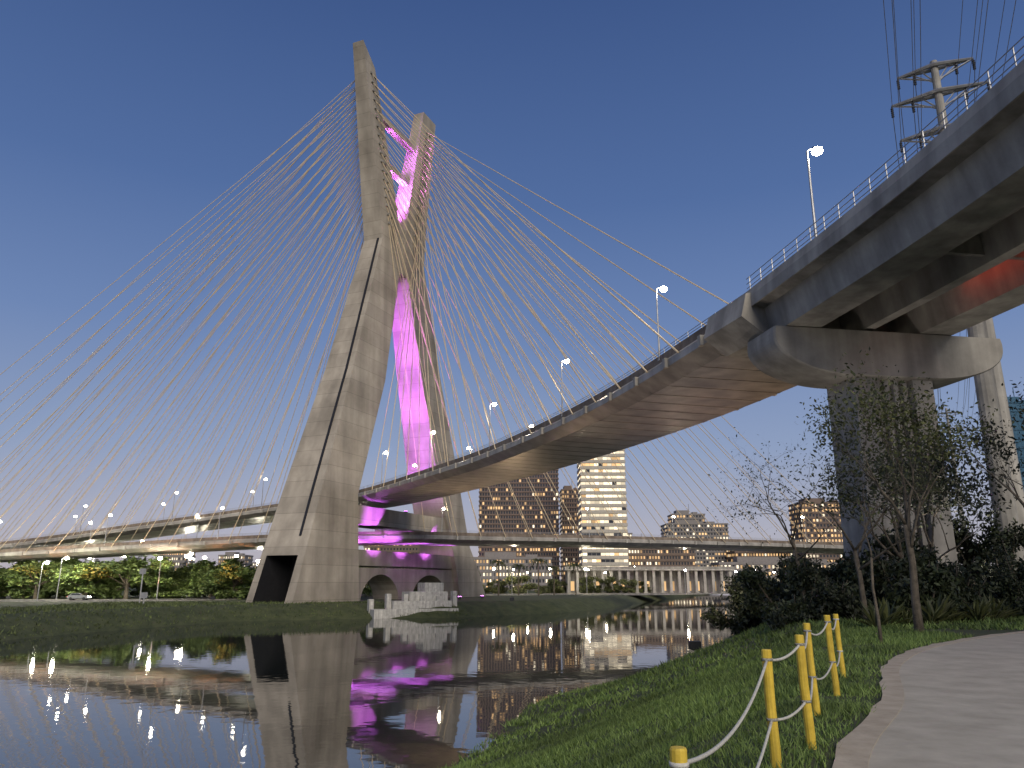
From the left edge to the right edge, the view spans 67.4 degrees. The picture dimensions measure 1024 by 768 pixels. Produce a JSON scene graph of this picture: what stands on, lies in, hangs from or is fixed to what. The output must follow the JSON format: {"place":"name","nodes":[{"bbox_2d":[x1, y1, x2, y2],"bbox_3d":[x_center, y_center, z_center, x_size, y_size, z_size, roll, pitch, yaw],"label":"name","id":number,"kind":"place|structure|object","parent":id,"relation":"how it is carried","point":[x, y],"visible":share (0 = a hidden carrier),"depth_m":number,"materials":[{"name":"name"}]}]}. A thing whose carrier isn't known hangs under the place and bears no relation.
{"place":"outdoors","nodes":[
{"label":"outdoors","id":0,"kind":"place"},
{"bbox_2d":[0,593,661,600],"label":"road","id":1,"kind":"structure","parent":0,"point":[219,598],"depth_m":173.87,"materials":[{"name":"grey asphalt"}]},
{"bbox_2d":[67,593,90,599],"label":"parked car","id":2,"kind":"object","parent":1,"relation":"on","point":[74,596],"visible":0.96,"depth_m":166.85,"materials":[{"name":"grey paint"}]},
{"bbox_2d":[15,592,694,599],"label":"kerb","id":3,"kind":"structure","parent":1,"relation":"on","point":[236,597],"depth_m":172.61,"materials":[{"name":"concrete"}]},
{"bbox_2d":[0,593,729,601],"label":"kerb","id":4,"kind":"structure","parent":1,"relation":"on","point":[363,595],"depth_m":178.82,"materials":[{"name":"concrete"}]},
{"bbox_2d":[0,594,735,767],"bbox_3d":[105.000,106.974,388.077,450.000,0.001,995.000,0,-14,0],"label":"river water","id":5,"kind":"structure","parent":0,"point":[391,693],"depth_m":50.83,"materials":[{"name":"grey liquid"}]},
{"bbox_2d":[0,585,1023,767],"bbox_3d":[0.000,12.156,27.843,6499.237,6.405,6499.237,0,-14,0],"label":"ground","id":6,"kind":"structure","parent":0,"point":[497,605],"depth_m":108.12,"materials":[{"name":"green plant"}]},
{"bbox_2d":[0,569,51,598],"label":"tree","id":7,"kind":"object","parent":6,"relation":"on","point":[14,593],"visible":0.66,"depth_m":185.14,"materials":[{"name":"green plant"}]},
{"bbox_2d":[8,559,68,597],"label":"tree","id":8,"kind":"object","parent":6,"relation":"on","point":[19,563],"visible":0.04,"depth_m":196.40,"materials":[{"name":"green plant"}]},
{"bbox_2d":[2,559,78,598],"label":"tree","id":9,"kind":"object","parent":6,"relation":"on","point":[35,568],"visible":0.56,"depth_m":185.31,"materials":[{"name":"green plant"}]},
{"bbox_2d":[29,578,68,597],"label":"tree","id":10,"kind":"object","parent":6,"relation":"on","point":[47,588],"visible":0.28,"depth_m":186.62,"materials":[{"name":"green plant"}]},
{"bbox_2d":[19,558,80,597],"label":"tree","id":11,"kind":"object","parent":6,"relation":"on","point":[72,560],"visible":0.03,"depth_m":195.06,"materials":[{"name":"green plant"}]},
{"bbox_2d":[36,564,97,597],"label":"tree","id":12,"kind":"object","parent":6,"relation":"on","point":[53,586],"visible":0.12,"depth_m":185.41,"materials":[{"name":"green plant"}]},
{"bbox_2d":[47,559,112,598],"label":"tree","id":13,"kind":"object","parent":6,"relation":"on","point":[106,590],"visible":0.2,"depth_m":185.54,"materials":[{"name":"green plant"}]},
{"bbox_2d":[53,581,107,598],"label":"tree","id":14,"kind":"object","parent":6,"relation":"on","point":[92,584],"visible":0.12,"depth_m":185.63,"materials":[{"name":"green plant"}]},
{"bbox_2d":[43,562,130,598],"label":"tree","id":15,"kind":"object","parent":6,"relation":"on","point":[67,575],"visible":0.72,"depth_m":182.85,"materials":[{"name":"green plant"}]},
{"bbox_2d":[95,574,132,598],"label":"tree","id":16,"kind":"object","parent":6,"relation":"on","point":[113,585],"visible":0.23,"depth_m":186.90,"materials":[{"name":"green plant"}]},
{"bbox_2d":[70,554,174,598],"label":"tree","id":17,"kind":"object","parent":6,"relation":"on","point":[132,565],"visible":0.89,"depth_m":185.83,"materials":[{"name":"green plant"}]},
{"bbox_2d":[133,578,176,597],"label":"tree","id":18,"kind":"object","parent":6,"relation":"on","point":[148,590],"visible":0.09,"depth_m":195.65,"materials":[{"name":"green plant"}]},
{"bbox_2d":[149,574,187,598],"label":"tree","id":19,"kind":"object","parent":6,"relation":"on","point":[170,591],"visible":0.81,"depth_m":190.16,"materials":[{"name":"green plant"}]},
{"bbox_2d":[157,537,195,570],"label":"apartment block","id":20,"kind":"structure","parent":6,"relation":"on","point":[178,559],"depth_m":624.57,"materials":[{"name":"grey concrete"}]},
{"bbox_2d":[169,569,208,597],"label":"tree","id":21,"kind":"object","parent":6,"relation":"on","point":[184,576],"visible":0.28,"depth_m":197.64,"materials":[{"name":"green plant"}]},
{"bbox_2d":[183,564,225,597],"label":"tree","id":22,"kind":"object","parent":6,"relation":"on","point":[198,570],"visible":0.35,"depth_m":190.25,"materials":[{"name":"green plant"}]},
{"bbox_2d":[174,555,249,597],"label":"tree","id":23,"kind":"object","parent":6,"relation":"on","point":[205,562],"visible":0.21,"depth_m":195.80,"materials":[{"name":"green plant"}]},
{"bbox_2d":[203,575,243,598],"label":"tree","id":24,"kind":"object","parent":6,"relation":"on","point":[219,583],"visible":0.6,"depth_m":177.56,"materials":[{"name":"green plant"}]},
{"bbox_2d":[192,561,255,598],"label":"tree","id":25,"kind":"object","parent":6,"relation":"on","point":[238,575],"visible":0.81,"depth_m":179.29,"materials":[{"name":"green plant"}]},
{"bbox_2d":[217,552,252,567],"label":"apartment block","id":26,"kind":"structure","parent":6,"relation":"on","point":[248,559],"depth_m":645.38,"materials":[{"name":"grey concrete"}]},
{"bbox_2d":[363,530,419,588],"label":"apartment block","id":27,"kind":"structure","parent":6,"relation":"on","point":[404,548],"depth_m":508.71,"materials":[{"name":"grey concrete"}]},
{"bbox_2d":[367,583,458,618],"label":"outfall structure","id":28,"kind":"object","parent":6,"relation":"on","point":[428,596],"visible":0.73,"depth_m":147.22,"materials":[{"name":"grey concrete"}]},
{"bbox_2d":[0,40,963,603],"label":"cable stayed bridge","id":29,"kind":"structure","parent":6,"relation":"on","point":[312,540],"depth_m":186.55,"materials":[{"name":"concrete"}]},
{"bbox_2d":[656,286,666,360],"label":"street lamp","id":30,"kind":"object","parent":29,"relation":"on","point":[663,288],"visible":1,"depth_m":73.62,"materials":[{"name":"metal"}]},
{"bbox_2d":[484,581,497,593],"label":"tree","id":31,"kind":"object","parent":6,"relation":"on","point":[489,588],"visible":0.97,"depth_m":263.97,"materials":[{"name":"green plant"}]},
{"bbox_2d":[488,560,509,595],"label":"palm tree","id":32,"kind":"object","parent":6,"relation":"on","point":[500,562],"visible":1,"depth_m":228.96,"materials":[{"name":"green plant"}]},
{"bbox_2d":[491,580,509,593],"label":"tree","id":33,"kind":"object","parent":6,"relation":"on","point":[502,588],"visible":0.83,"depth_m":266.98,"materials":[{"name":"green plant"}]},
{"bbox_2d":[474,547,551,589],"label":"office block","id":34,"kind":"structure","parent":6,"relation":"on","point":[486,573],"depth_m":388.97,"materials":[{"name":"grey concrete"}]},
{"bbox_2d":[477,560,551,588],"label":"window","id":35,"kind":"structure","parent":34,"relation":"in","point":[477,560],"depth_m":388.34,"materials":[{"name":"yellow glass"}]},
{"bbox_2d":[478,469,559,585],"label":"hotel tower","id":36,"kind":"structure","parent":6,"relation":"on","point":[510,517],"depth_m":445.48,"materials":[{"name":"brown"}]},
{"bbox_2d":[479,471,559,578],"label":"window","id":37,"kind":"structure","parent":36,"relation":"in","point":[558,573],"depth_m":446.10,"materials":[{"name":"brown"}]},
{"bbox_2d":[504,574,537,593],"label":"tree","id":38,"kind":"object","parent":6,"relation":"on","point":[512,579],"visible":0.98,"depth_m":263.91,"materials":[{"name":"green plant"}]},
{"bbox_2d":[527,558,549,595],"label":"palm tree","id":39,"kind":"object","parent":6,"relation":"on","point":[538,560],"visible":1,"depth_m":231.08,"materials":[{"name":"green plant"}]},
{"bbox_2d":[545,578,564,593],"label":"tree","id":40,"kind":"object","parent":6,"relation":"on","point":[559,589],"visible":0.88,"depth_m":270.13,"materials":[{"name":"green plant"}]},
{"bbox_2d":[559,486,578,586],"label":"office tower","id":41,"kind":"structure","parent":6,"relation":"on","point":[569,498],"depth_m":474.26,"materials":[{"name":"brown"}]},
{"bbox_2d":[560,491,578,586],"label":"window","id":42,"kind":"structure","parent":41,"relation":"in","point":[562,496],"depth_m":474.29,"materials":[{"name":"yellow"}]},
{"bbox_2d":[565,563,584,594],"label":"palm tree","id":43,"kind":"object","parent":6,"relation":"on","point":[574,565],"visible":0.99,"depth_m":242.91,"materials":[{"name":"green plant"}]},
{"bbox_2d":[578,576,602,592],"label":"tree","id":44,"kind":"object","parent":6,"relation":"on","point":[587,587],"visible":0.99,"depth_m":271.80,"materials":[{"name":"green plant"}]},
{"bbox_2d":[577,449,628,565],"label":"office tower","id":45,"kind":"structure","parent":6,"relation":"on","point":[604,556],"depth_m":397.26,"materials":[{"name":"brown"}]},
{"bbox_2d":[577,451,627,562],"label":"window","id":46,"kind":"structure","parent":45,"relation":"in","point":[618,452],"depth_m":397.16,"materials":[{"name":"yellow"}]},
{"bbox_2d":[597,575,620,592],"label":"tree","id":47,"kind":"object","parent":6,"relation":"on","point":[610,580],"visible":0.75,"depth_m":286.27,"materials":[{"name":"green plant"}]},
{"bbox_2d":[613,578,638,592],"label":"tree","id":48,"kind":"object","parent":6,"relation":"on","point":[628,589],"visible":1,"depth_m":282.74,"materials":[{"name":"green plant"}]},
{"bbox_2d":[563,566,734,592],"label":"colonnade hall","id":49,"kind":"structure","parent":6,"relation":"on","point":[674,579],"depth_m":290.17,"materials":[{"name":"concrete"}]},
{"bbox_2d":[571,581,724,590],"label":"window","id":50,"kind":"structure","parent":49,"relation":"in","point":[572,582],"depth_m":294.50,"materials":[{"name":"yellow glass"}]},
{"bbox_2d":[628,535,695,565],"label":"office block","id":51,"kind":"structure","parent":6,"relation":"on","point":[658,557],"depth_m":419.51,"materials":[{"name":"brown"}]},
{"bbox_2d":[629,550,694,564],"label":"window","id":52,"kind":"structure","parent":51,"relation":"in","point":[629,550],"depth_m":419.59,"materials":[{"name":"yellow"}]},
{"bbox_2d":[667,504,704,522],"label":"apartment block","id":53,"kind":"structure","parent":6,"relation":"on","point":[686,515],"depth_m":533.89,"materials":[{"name":"grey concrete"}]},
{"bbox_2d":[660,513,728,565],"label":"apartment block","id":54,"kind":"structure","parent":6,"relation":"on","point":[705,557],"depth_m":511.32,"materials":[{"name":"brown"}]},
{"bbox_2d":[661,525,727,565],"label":"window","id":55,"kind":"structure","parent":54,"relation":"in","point":[668,525],"depth_m":511.21,"materials":[{"name":"yellow"}]},
{"bbox_2d":[688,641,701,649],"bbox_3d":[14.000,20.050,58.855,0.900,0.650,0.500,0,-14,0],"label":"floodlight","id":56,"kind":"object","parent":6,"relation":"on","point":[693,645],"visible":0.86,"depth_m":58.64,"materials":[{"name":"metal"}]},
{"bbox_2d":[437,615,1023,767],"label":"grass","id":57,"kind":"structure","parent":6,"relation":"on","point":[716,724],"depth_m":18.54,"materials":[{"name":"green plant"}]},
{"bbox_2d":[699,574,763,637],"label":"bush","id":58,"kind":"object","parent":6,"relation":"on","point":[742,620],"visible":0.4,"depth_m":64.50,"materials":[{"name":"green plant"}]},
{"bbox_2d":[669,614,845,767],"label":"rope fence","id":59,"kind":"object","parent":6,"relation":"on","point":[803,648],"visible":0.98,"depth_m":7.66,"materials":[{"name":"yellow paint"}]},
{"bbox_2d":[726,551,792,561],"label":"office block","id":60,"kind":"structure","parent":6,"relation":"on","point":[730,555],"depth_m":488.38,"materials":[{"name":"brown"}]},
{"bbox_2d":[746,577,784,622],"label":"bush","id":61,"kind":"object","parent":6,"relation":"on","point":[773,586],"visible":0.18,"depth_m":62.69,"materials":[{"name":"green plant"}]},
{"bbox_2d":[711,557,836,590],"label":"office block","id":62,"kind":"structure","parent":6,"relation":"on","point":[765,563],"depth_m":369.86,"materials":[{"name":"grey concrete"}]},
{"bbox_2d":[731,562,842,614],"bbox_3d":[18.523,14.304,51.991,7.660,4.454,5.093,0,-14,0],"label":"bush","id":63,"kind":"object","parent":6,"relation":"on","point":[751,579],"visible":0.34,"depth_m":51.52,"materials":[{"name":"green plant"}]},
{"bbox_2d":[706,427,886,600],"bbox_3d":[12.468,6.211,33.129,8.005,8.785,5.778,0,-14,0],"label":"tree","id":64,"kind":"object","parent":6,"relation":"on","point":[793,545],"visible":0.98,"depth_m":33.73,"materials":[{"name":"brown plant"}]},
{"bbox_2d":[756,573,848,630],"bbox_3d":[12.343,9.527,32.796,3.985,2.811,2.998,2,-15,-9],"label":"bush","id":65,"kind":"object","parent":6,"relation":"on","point":[777,614],"visible":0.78,"depth_m":32.23,"materials":[{"name":"green plant"}]},
{"bbox_2d":[773,550,840,578],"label":"bush","id":66,"kind":"object","parent":6,"relation":"on","point":[782,565],"visible":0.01,"depth_m":72.27,"materials":[{"name":"green plant"}]},
{"bbox_2d":[788,492,844,561],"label":"apartment block","id":67,"kind":"structure","parent":6,"relation":"on","point":[833,535],"depth_m":444.27,"materials":[{"name":"brown"}]},
{"bbox_2d":[789,504,842,561],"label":"window","id":68,"kind":"structure","parent":67,"relation":"in","point":[791,517],"depth_m":443.71,"materials":[{"name":"yellow"}]},
{"bbox_2d":[774,559,861,585],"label":"bush","id":69,"kind":"object","parent":6,"relation":"on","point":[782,577],"visible":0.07,"depth_m":50.22,"materials":[{"name":"green plant"}]},
{"bbox_2d":[776,551,871,602],"bbox_3d":[14.427,9.719,35.394,3.896,4.087,3.251,-9,-17,31],"label":"bush","id":70,"kind":"object","parent":6,"relation":"on","point":[786,597],"visible":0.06,"depth_m":35.41,"materials":[{"name":"green plant"}]},
{"bbox_2d":[780,557,873,621],"bbox_3d":[13.850,9.187,33.298,3.794,3.469,3.486,4,-15,-16],"label":"bush","id":71,"kind":"object","parent":6,"relation":"on","point":[844,602],"visible":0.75,"depth_m":32.38,"materials":[{"name":"green plant"}]},
{"bbox_2d":[731,388,980,622],"bbox_3d":[15.004,5.568,31.863,9.614,9.389,8.263,7,-16,-24],"label":"tree","id":72,"kind":"object","parent":6,"relation":"on","point":[860,578],"visible":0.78,"depth_m":31.98,"materials":[{"name":"green plant"}]},
{"bbox_2d":[704,36,1023,577],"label":"approach viaduct","id":73,"kind":"object","parent":6,"relation":"on","point":[921,252],"visible":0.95,"depth_m":49.79,"materials":[{"name":"concrete"}]},
{"bbox_2d":[806,146,822,237],"bbox_3d":[19.994,-12.080,50.071,1.260,7.570,0.685,3,-15,-10],"label":"street lamp","id":74,"kind":"object","parent":73,"relation":"on","point":[817,150],"visible":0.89,"depth_m":50.23,"materials":[{"name":"metal"}]},
{"bbox_2d":[841,495,891,643],"bbox_3d":[10.023,5.176,21.435,1.185,4.351,1.088,0,-14,0],"label":"tree","id":75,"kind":"object","parent":6,"relation":"on","point":[875,604],"visible":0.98,"depth_m":21.25,"materials":[{"name":"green plant"}]},
{"bbox_2d":[793,423,958,591],"bbox_3d":[18.050,6.801,37.474,7.144,9.238,8.664,-11,-18,36],"label":"tree","id":76,"kind":"object","parent":6,"relation":"on","point":[845,504],"visible":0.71,"depth_m":36.80,"materials":[{"name":"green plant"}]},
{"bbox_2d":[828,513,927,592],"bbox_3d":[23.460,12.350,49.575,6.525,7.898,5.335,0,-14,0],"label":"bush","id":77,"kind":"object","parent":6,"relation":"on","point":[846,569],"visible":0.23,"depth_m":49.00,"materials":[{"name":"green plant"}]},
{"bbox_2d":[857,599,898,626],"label":"agave plant","id":78,"kind":"object","parent":6,"relation":"on","point":[870,614],"visible":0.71,"depth_m":27.41,"materials":[{"name":"green plant"}]},
{"bbox_2d":[856,597,911,625],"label":"agave plant","id":79,"kind":"object","parent":6,"relation":"on","point":[885,613],"visible":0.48,"depth_m":28.64,"materials":[{"name":"green plant"}]},
{"bbox_2d":[794,346,995,632],"bbox_3d":[12.801,3.381,26.037,6.317,10.132,4.401,-11,-18,37],"label":"tree","id":80,"kind":"object","parent":6,"relation":"on","point":[915,598],"visible":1,"depth_m":26.17,"materials":[{"name":"green plant"}]},
{"bbox_2d":[891,609,923,624],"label":"agave plant","id":81,"kind":"object","parent":6,"relation":"on","point":[909,615],"visible":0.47,"depth_m":29.23,"materials":[{"name":"green plant"}]},
{"bbox_2d":[859,544,964,607],"bbox_3d":[18.544,9.367,35.333,4.660,3.975,2.961,-11,-18,37],"label":"bush","id":82,"kind":"object","parent":6,"relation":"on","point":[879,566],"visible":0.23,"depth_m":35.74,"materials":[{"name":"green plant"}]},
{"bbox_2d":[877,553,971,613],"bbox_3d":[18.096,9.360,33.841,4.452,4.124,2.720,8,-16,-27],"label":"bush","id":83,"kind":"object","parent":6,"relation":"on","point":[938,579],"visible":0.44,"depth_m":33.45,"materials":[{"name":"green plant"}]},
{"bbox_2d":[882,542,973,591],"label":"bush","id":84,"kind":"object","parent":6,"relation":"on","point":[951,565],"visible":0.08,"depth_m":38.98,"materials":[{"name":"green plant"}]},
{"bbox_2d":[832,631,1023,767],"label":"path kerb","id":85,"kind":"structure","parent":6,"relation":"on","point":[856,745],"depth_m":9.20,"materials":[{"name":"concrete"}]},
{"bbox_2d":[878,591,979,621],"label":"bush","id":86,"kind":"object","parent":6,"relation":"on","point":[957,602],"visible":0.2,"depth_m":32.43,"materials":[{"name":"green plant"}]},
{"bbox_2d":[908,600,951,624],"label":"agave plant","id":87,"kind":"object","parent":6,"relation":"on","point":[937,612],"visible":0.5,"depth_m":29.45,"materials":[{"name":"green plant"}]},
{"bbox_2d":[906,592,966,621],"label":"agave plant","id":88,"kind":"object","parent":6,"relation":"on","point":[940,601],"visible":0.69,"depth_m":31.23,"materials":[{"name":"green plant"}]},
{"bbox_2d":[852,419,1023,560],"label":"tree","id":89,"kind":"object","parent":6,"relation":"on","point":[966,495],"visible":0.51,"depth_m":41.23,"materials":[{"name":"green plant"}]},
{"bbox_2d":[883,0,1023,569],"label":"power pylon","id":90,"kind":"object","parent":6,"relation":"on","point":[985,390],"visible":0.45,"depth_m":79.02,"materials":[{"name":"metal"}]},
{"bbox_2d":[937,408,970,524],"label":"power pylon","id":91,"kind":"object","parent":6,"relation":"on","point":[947,412],"visible":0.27,"depth_m":287.95,"materials":[{"name":"concrete"}]},
{"bbox_2d":[919,549,1003,604],"bbox_3d":[20.570,9.873,36.499,4.006,3.961,3.394,0,-14,0],"label":"bush","id":92,"kind":"object","parent":6,"relation":"on","point":[966,590],"visible":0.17,"depth_m":35.86,"materials":[{"name":"green plant"}]},
{"bbox_2d":[921,377,1023,505],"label":"tree","id":93,"kind":"object","parent":6,"relation":"on","point":[992,474],"visible":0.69,"depth_m":30.97,"materials":[{"name":"green plant"}]},
{"bbox_2d":[959,595,1002,620],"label":"agave plant","id":94,"kind":"object","parent":6,"relation":"on","point":[981,611],"visible":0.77,"depth_m":31.69,"materials":[{"name":"green plant"}]},
{"bbox_2d":[948,380,1023,507],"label":"tree","id":95,"kind":"object","parent":6,"relation":"on","point":[1006,452],"visible":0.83,"depth_m":34.38,"materials":[{"name":"green plant"}]},
{"bbox_2d":[951,506,1023,584],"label":"bush","id":96,"kind":"object","parent":6,"relation":"on","point":[967,544],"visible":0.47,"depth_m":53.61,"materials":[{"name":"green plant"}]},
{"bbox_2d":[957,588,1023,618],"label":"bush","id":97,"kind":"object","parent":6,"relation":"on","point":[1017,603],"visible":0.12,"depth_m":34.46,"materials":[{"name":"green plant"}]},
{"bbox_2d":[964,561,1016,595],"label":"bush","id":98,"kind":"object","parent":6,"relation":"on","point":[990,572],"visible":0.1,"depth_m":41.84,"materials":[{"name":"green plant"}]},
{"bbox_2d":[966,592,1020,620],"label":"agave plant","id":99,"kind":"object","parent":6,"relation":"on","point":[1005,613],"visible":0.47,"depth_m":32.56,"materials":[{"name":"green plant"}]},
{"bbox_2d":[983,318,1023,528],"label":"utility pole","id":100,"kind":"object","parent":6,"relation":"on","point":[1001,394],"visible":0.17,"depth_m":79.91,"materials":[{"name":"concrete"}]},
{"bbox_2d":[985,538,1023,603],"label":"bush","id":101,"kind":"object","parent":6,"relation":"on","point":[1008,579],"visible":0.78,"depth_m":36.78,"materials":[{"name":"green plant"}]},
{"bbox_2d":[988,574,1023,604],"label":"bush","id":102,"kind":"object","parent":6,"relation":"on","point":[993,579],"visible":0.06,"depth_m":36.77,"materials":[{"name":"green plant"}]},
{"bbox_2d":[1007,388,1023,489],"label":"glass tower","id":103,"kind":"structure","parent":6,"relation":"on","point":[1017,430],"depth_m":305.40,"materials":[{"name":"teal glass"}]},
{"bbox_2d":[1010,403,1023,483],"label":"window","id":104,"kind":"structure","parent":103,"relation":"in","point":[1011,404],"depth_m":304.81,"materials":[{"name":"teal glass"}]},
{"bbox_2d":[1011,555,1023,583],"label":"bush","id":105,"kind":"object","parent":6,"relation":"on","point":[1021,571],"visible":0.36,"depth_m":41.15,"materials":[{"name":"green plant"}]},
{"bbox_2d":[0,0,1023,578],"label":"sky","id":106,"kind":"structure","parent":0,"point":[682,132],"materials":[{"name":"blue"}]},
{"bbox_2d":[868,633,1023,767],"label":"path","id":107,"kind":"structure","parent":0,"point":[963,705],"depth_m":9.74,"materials":[{"name":"grey concrete"}]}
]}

